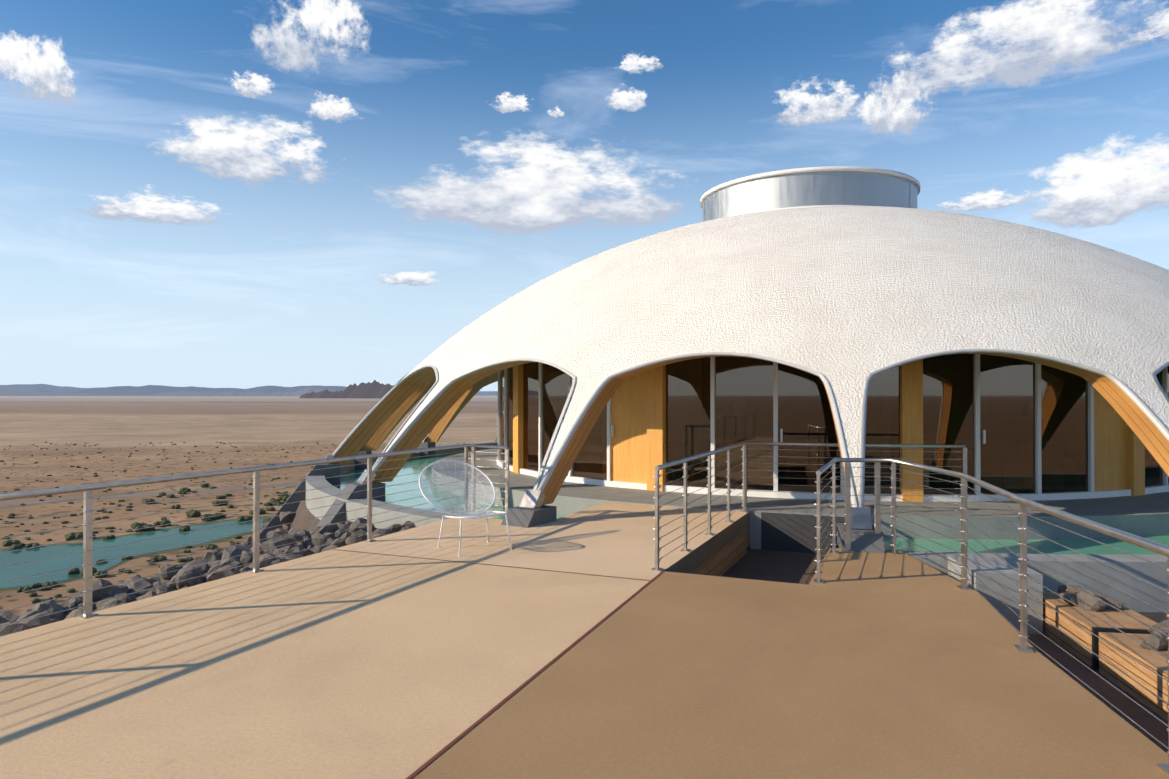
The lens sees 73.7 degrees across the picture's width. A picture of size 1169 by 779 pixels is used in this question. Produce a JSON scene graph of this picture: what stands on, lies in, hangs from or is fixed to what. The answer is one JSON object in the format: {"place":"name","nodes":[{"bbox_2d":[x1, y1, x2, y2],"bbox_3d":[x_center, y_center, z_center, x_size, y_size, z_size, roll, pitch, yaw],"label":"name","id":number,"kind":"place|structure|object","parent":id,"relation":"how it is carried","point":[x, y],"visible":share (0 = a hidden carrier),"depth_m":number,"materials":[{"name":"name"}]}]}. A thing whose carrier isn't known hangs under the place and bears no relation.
{"place":"outdoors","nodes":[
{"label":"outdoors","id":0,"kind":"place"},
{"bbox_2d":[0,31,75,104],"bbox_3d":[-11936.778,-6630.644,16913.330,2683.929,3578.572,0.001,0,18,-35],"label":"cloud","id":1,"kind":"structure","parent":0,"point":[26,62],"depth_m":16863.88,"materials":[{"name":"white"}]},
{"bbox_2d":[0,517,272,587],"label":"river","id":2,"kind":"structure","parent":0,"point":[32,568],"depth_m":247.13,"materials":[{"name":"teal liquid"}]},
{"bbox_2d":[75,187,219,225],"bbox_3d":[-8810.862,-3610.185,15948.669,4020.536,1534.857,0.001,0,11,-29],"label":"cloud","id":3,"kind":"structure","parent":0,"point":[149,208],"depth_m":15930.17,"materials":[{"name":"white"}]},
{"bbox_2d":[0,483,299,505],"bbox_3d":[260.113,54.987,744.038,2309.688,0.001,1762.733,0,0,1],"label":"dirt road","id":4,"kind":"structure","parent":0,"point":[134,495],"depth_m":389.28,"materials":[{"name":"beige soil"}]},
{"bbox_2d":[37,385,346,394],"bbox_3d":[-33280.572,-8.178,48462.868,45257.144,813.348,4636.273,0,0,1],"label":"mountain range","id":5,"kind":"structure","parent":0,"point":[137,390],"depth_m":47820.04,"materials":[{"name":"grey stone"}]},
{"bbox_2d":[0,384,475,395],"bbox_3d":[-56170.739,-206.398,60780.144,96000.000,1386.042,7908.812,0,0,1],"label":"mountain range","id":6,"kind":"structure","parent":0,"point":[32,387],"depth_m":59997.68,"materials":[{"name":"grey stone"}]},
{"bbox_2d":[157,117,324,185],"bbox_3d":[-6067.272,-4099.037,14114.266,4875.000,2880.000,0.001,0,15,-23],"label":"cloud","id":7,"kind":"structure","parent":0,"point":[220,150],"depth_m":14046.08,"materials":[{"name":"white"}]},
{"bbox_2d":[0,396,497,614],"bbox_3d":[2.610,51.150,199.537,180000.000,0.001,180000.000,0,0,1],"label":"desert ground","id":8,"kind":"structure","parent":0,"point":[111,426],"depth_m":725.35,"materials":[{"name":"beige sand"}]},
{"bbox_2d":[0,390,148,395],"bbox_3d":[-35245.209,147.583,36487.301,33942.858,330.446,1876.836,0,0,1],"label":"mountain range","id":9,"kind":"structure","parent":8,"relation":"on","point":[13,393],"depth_m":36141.77,"materials":[{"name":"grey stone"}]},
{"bbox_2d":[0,515,273,590],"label":"riverbank","id":10,"kind":"structure","parent":8,"relation":"on","point":[144,555],"depth_m":257.30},
{"bbox_2d":[0,442,464,602],"bbox_3d":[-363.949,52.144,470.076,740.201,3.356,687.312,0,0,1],"label":"desert shrubs","id":11,"kind":"object","parent":8,"relation":"on","point":[15,544],"visible":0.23,"depth_m":295.83,"materials":[{"name":"green plant"}]},
{"bbox_2d":[149,387,334,395],"bbox_3d":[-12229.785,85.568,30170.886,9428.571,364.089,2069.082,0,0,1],"label":"mountain range","id":12,"kind":"structure","parent":8,"relation":"on","point":[300,392],"depth_m":29971.15,"materials":[{"name":"grey stone"}]},
{"bbox_2d":[290,500,1167,752],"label":"ground","id":13,"kind":"structure","parent":8,"relation":"on","point":[780,566],"depth_m":7.30,"materials":[{"name":"grey concrete"}]},
{"bbox_2d":[0,511,415,636],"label":"rocks","id":14,"kind":"object","parent":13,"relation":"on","point":[49,607],"visible":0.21,"depth_m":8.25,"materials":[{"name":"grey stone"}]},
{"bbox_2d":[332,502,749,580],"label":"terrace","id":15,"kind":"structure","parent":13,"relation":"on","point":[613,539],"depth_m":9.16,"materials":[{"name":"beige concrete"}]},
{"bbox_2d":[419,460,511,556],"bbox_3d":[-1.357,1.315,8.906,1.113,0.942,1.192,0,0,1],"label":"hoop chair","id":16,"kind":"object","parent":15,"relation":"on","point":[471,517],"visible":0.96,"depth_m":8.97,"materials":[{"name":"white metal"}]},
{"bbox_2d":[651,442,967,570],"bbox_3d":[2.391,1.283,10.238,5.843,1.023,2.369,0,-1,-35],"label":"stair railing","id":17,"kind":"object","parent":15,"relation":"on","point":[657,528],"visible":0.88,"depth_m":10.57,"materials":[{"name":"metal"}]},
{"bbox_2d":[250,436,884,552],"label":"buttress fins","id":18,"kind":"object","parent":13,"relation":"on","point":[868,541],"visible":0.06,"depth_m":13.05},
{"bbox_2d":[322,436,871,529],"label":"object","id":19,"kind":"object","parent":18,"relation":"on","point":[532,499],"visible":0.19,"depth_m":10.45,"materials":[{"name":"metal"}]},
{"bbox_2d":[373,206,1168,506],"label":"dome roof","id":20,"kind":"structure","parent":18,"relation":"on","point":[845,301],"depth_m":12.29,"materials":[{"name":"white concrete"}]},
{"bbox_2d":[357,372,497,453],"bbox_3d":[5.889,-1.117,20.674,23.181,5.567,22.999,0,0,1],"label":"dome inner shell","id":21,"kind":"object","parent":20,"relation":"attached to","point":[482,383],"depth_m":24.55},
{"bbox_2d":[330,352,1168,506],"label":"arch soffit","id":22,"kind":"structure","parent":20,"relation":"attached to","point":[435,418],"depth_m":13.63,"materials":[{"name":"brown wood"}]},
{"bbox_2d":[332,349,1168,507],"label":"arch trim","id":23,"kind":"structure","parent":20,"relation":"attached to","point":[1148,413],"depth_m":10.74,"materials":[{"name":"white concrete"}]},
{"bbox_2d":[700,166,919,221],"bbox_3d":[5.889,-4.593,20.699,5.580,1.040,5.580,0,0,1],"label":"drum","id":24,"kind":"object","parent":20,"relation":"on","point":[820,187],"visible":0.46,"depth_m":18.25,"materials":[{"name":"silver metal"}]},
{"bbox_2d":[306,442,1167,634],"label":"moat outer wall","id":25,"kind":"structure","parent":13,"relation":"on","point":[1157,575],"depth_m":8.16,"materials":[{"name":"grey concrete"}]},
{"bbox_2d":[664,512,844,575],"bbox_3d":[2.333,3.289,9.258,1.580,2.997,4.270,0,0,23],"label":"stair well","id":26,"kind":"object","parent":13,"relation":"on","point":[789,532],"visible":0.02,"depth_m":11.16,"materials":[{"name":"concrete"}]},
{"bbox_2d":[432,449,1168,548],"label":"deck ring","id":27,"kind":"object","parent":13,"relation":"on","point":[1144,515],"visible":0.15,"depth_m":11.83,"materials":[{"name":"grey concrete"}]},
{"bbox_2d":[497,354,1168,501],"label":"window frames","id":28,"kind":"structure","parent":27,"relation":"on","point":[1038,495],"depth_m":12.96,"materials":[{"name":"grey metal"}]},
{"bbox_2d":[809,548,985,600],"bbox_3d":[3.095,2.026,7.718,1.440,0.500,2.020,0,0,23],"label":"terrace landing","id":29,"kind":"object","parent":13,"relation":"on","point":[902,572],"visible":0.47,"depth_m":7.39,"materials":[{"name":"beige concrete"}]},
{"bbox_2d":[1043,591,1167,720],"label":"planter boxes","id":30,"kind":"object","parent":13,"relation":"on","point":[1154,661],"visible":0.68,"depth_m":6.37,"materials":[{"name":"brown wood"}]},
{"bbox_2d":[1057,584,1167,650],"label":"rocks","id":31,"kind":"object","parent":30,"relation":"on","point":[1156,640],"visible":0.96,"depth_m":7.02,"materials":[{"name":"grey stone"}]},
{"bbox_2d":[226,72,280,121],"bbox_3d":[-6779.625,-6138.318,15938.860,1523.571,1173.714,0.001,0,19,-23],"label":"cloud","id":32,"kind":"structure","parent":0,"point":[257,85],"depth_m":15922.14,"materials":[{"name":"white"}]},
{"bbox_2d":[252,0,366,70],"bbox_3d":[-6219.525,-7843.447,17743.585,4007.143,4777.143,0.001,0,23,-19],"label":"cloud","id":33,"kind":"structure","parent":0,"point":[322,20],"depth_m":17656.99,"materials":[{"name":"white"}]},
{"bbox_2d":[0,550,648,778],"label":"terrace","id":34,"kind":"structure","parent":0,"point":[334,664],"depth_m":4.92,"materials":[{"name":"beige concrete"}]},
{"bbox_2d":[0,444,509,626],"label":"railing","id":35,"kind":"object","parent":34,"relation":"on","point":[88,523],"visible":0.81,"depth_m":7.25,"materials":[{"name":"metal"}]},
{"bbox_2d":[334,549,663,778],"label":"terrace joints","id":36,"kind":"object","parent":34,"relation":"on","point":[419,769],"visible":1,"depth_m":4.77,"materials":[{"name":"brown"}]},
{"bbox_2d":[288,92,361,141],"bbox_3d":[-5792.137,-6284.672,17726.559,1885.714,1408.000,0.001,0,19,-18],"label":"cloud","id":37,"kind":"structure","parent":0,"point":[331,108],"depth_m":17712.23,"materials":[{"name":"white"}]},
{"bbox_2d":[299,380,392,398],"bbox_3d":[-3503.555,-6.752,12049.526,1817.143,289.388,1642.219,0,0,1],"label":"mountain","id":38,"kind":"structure","parent":0,"point":[374,389],"depth_m":11806.03,"materials":[{"name":"grey stone"}]},
{"bbox_2d":[378,271,438,285],"bbox_3d":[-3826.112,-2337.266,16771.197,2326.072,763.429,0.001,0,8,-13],"label":"cloud","id":39,"kind":"structure","parent":0,"point":[413,278],"depth_m":16781.90,"materials":[{"name":"white"}]},
{"bbox_2d":[282,122,682,234],"bbox_3d":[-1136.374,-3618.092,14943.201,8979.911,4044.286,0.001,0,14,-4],"label":"cloud","id":40,"kind":"structure","parent":0,"point":[544,188],"depth_m":14919.04,"materials":[{"name":"white"}]},
{"bbox_2d":[475,391,497,395],"bbox_3d":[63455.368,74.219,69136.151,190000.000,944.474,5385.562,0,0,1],"label":"mountain range","id":41,"kind":"structure","parent":0,"point":[486,393],"depth_m":69540.58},
{"bbox_2d":[494,92,528,112],"bbox_3d":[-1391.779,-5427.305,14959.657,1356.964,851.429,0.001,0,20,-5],"label":"cloud","id":42,"kind":"structure","parent":0,"point":[510,104],"depth_m":14942.27,"materials":[{"name":"white"}]},
{"bbox_2d":[548,106,563,117],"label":"cloud","id":43,"kind":"structure","parent":0,"point":[557,113],"depth_m":15842.89,"materials":[{"name":"white"}]},
{"bbox_2d":[0,0,1168,390],"label":"sky","id":44,"kind":"structure","parent":0,"point":[283,288],"materials":[{"name":"blue"}]},
{"bbox_2d":[608,88,646,111],"bbox_3d":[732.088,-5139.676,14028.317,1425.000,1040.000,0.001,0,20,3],"label":"cloud","id":45,"kind":"structure","parent":0,"point":[630,100],"depth_m":14006.30,"materials":[{"name":"white"}]},
{"bbox_2d":[619,54,660,72],"bbox_3d":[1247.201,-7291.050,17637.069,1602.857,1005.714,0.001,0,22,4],"label":"cloud","id":46,"kind":"structure","parent":0,"point":[633,63],"depth_m":17611.19,"materials":[{"name":"white"}]},
{"bbox_2d":[339,453,1168,554],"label":"moat water","id":47,"kind":"structure","parent":0,"point":[1082,546],"depth_m":10.83,"materials":[{"name":"teal liquid"}]},
{"bbox_2d":[411,571,1168,778],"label":"terrace path","id":48,"kind":"structure","parent":0,"point":[669,675],"depth_m":4.38,"materials":[{"name":"brown concrete"}]},
{"bbox_2d":[813,458,1168,774],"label":"landing railing","id":49,"kind":"object","parent":48,"relation":"on","point":[1136,540],"visible":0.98,"depth_m":5.77,"materials":[{"name":"metal"}]},
{"bbox_2d":[777,81,858,126],"bbox_3d":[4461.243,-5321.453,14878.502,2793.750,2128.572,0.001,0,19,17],"label":"cloud","id":50,"kind":"structure","parent":0,"point":[824,109],"depth_m":14861.51,"materials":[{"name":"white"}]},
{"bbox_2d":[513,359,1144,501],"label":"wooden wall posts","id":51,"kind":"object","parent":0,"point":[638,422],"visible":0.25,"depth_m":13.80,"materials":[{"name":"wood"}]},
{"bbox_2d":[500,354,1168,493],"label":"glass wall","id":52,"kind":"structure","parent":0,"point":[743,399],"depth_m":12.88,"materials":[{"name":"clear glass"}]},
{"bbox_2d":[856,70,931,133],"bbox_3d":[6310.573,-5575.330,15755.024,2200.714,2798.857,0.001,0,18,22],"label":"cloud","id":53,"kind":"structure","parent":0,"point":[902,115],"depth_m":15765.75,"materials":[{"name":"white"}]},
{"bbox_2d":[941,189,1032,211],"bbox_3d":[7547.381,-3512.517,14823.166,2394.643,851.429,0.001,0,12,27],"label":"cloud","id":54,"kind":"structure","parent":0,"point":[990,199],"depth_m":14784.92,"materials":[{"name":"white"}]},
{"bbox_2d":[840,0,1166,121],"bbox_3d":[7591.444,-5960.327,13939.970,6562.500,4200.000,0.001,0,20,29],"label":"cloud","id":55,"kind":"structure","parent":0,"point":[1041,38],"depth_m":13831.12,"materials":[{"name":"white"}]},
{"bbox_2d":[1022,137,1168,227],"bbox_3d":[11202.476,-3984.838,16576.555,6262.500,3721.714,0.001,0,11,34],"label":"cloud","id":56,"kind":"structure","parent":0,"point":[1106,186],"depth_m":16579.12,"materials":[{"name":"white"}]},
{"bbox_2d":[1128,9,1168,43],"bbox_3d":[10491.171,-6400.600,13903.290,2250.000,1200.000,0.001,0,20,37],"label":"cloud","id":57,"kind":"structure","parent":0,"point":[1148,35],"depth_m":14025.15,"materials":[{"name":"white"}]}
]}

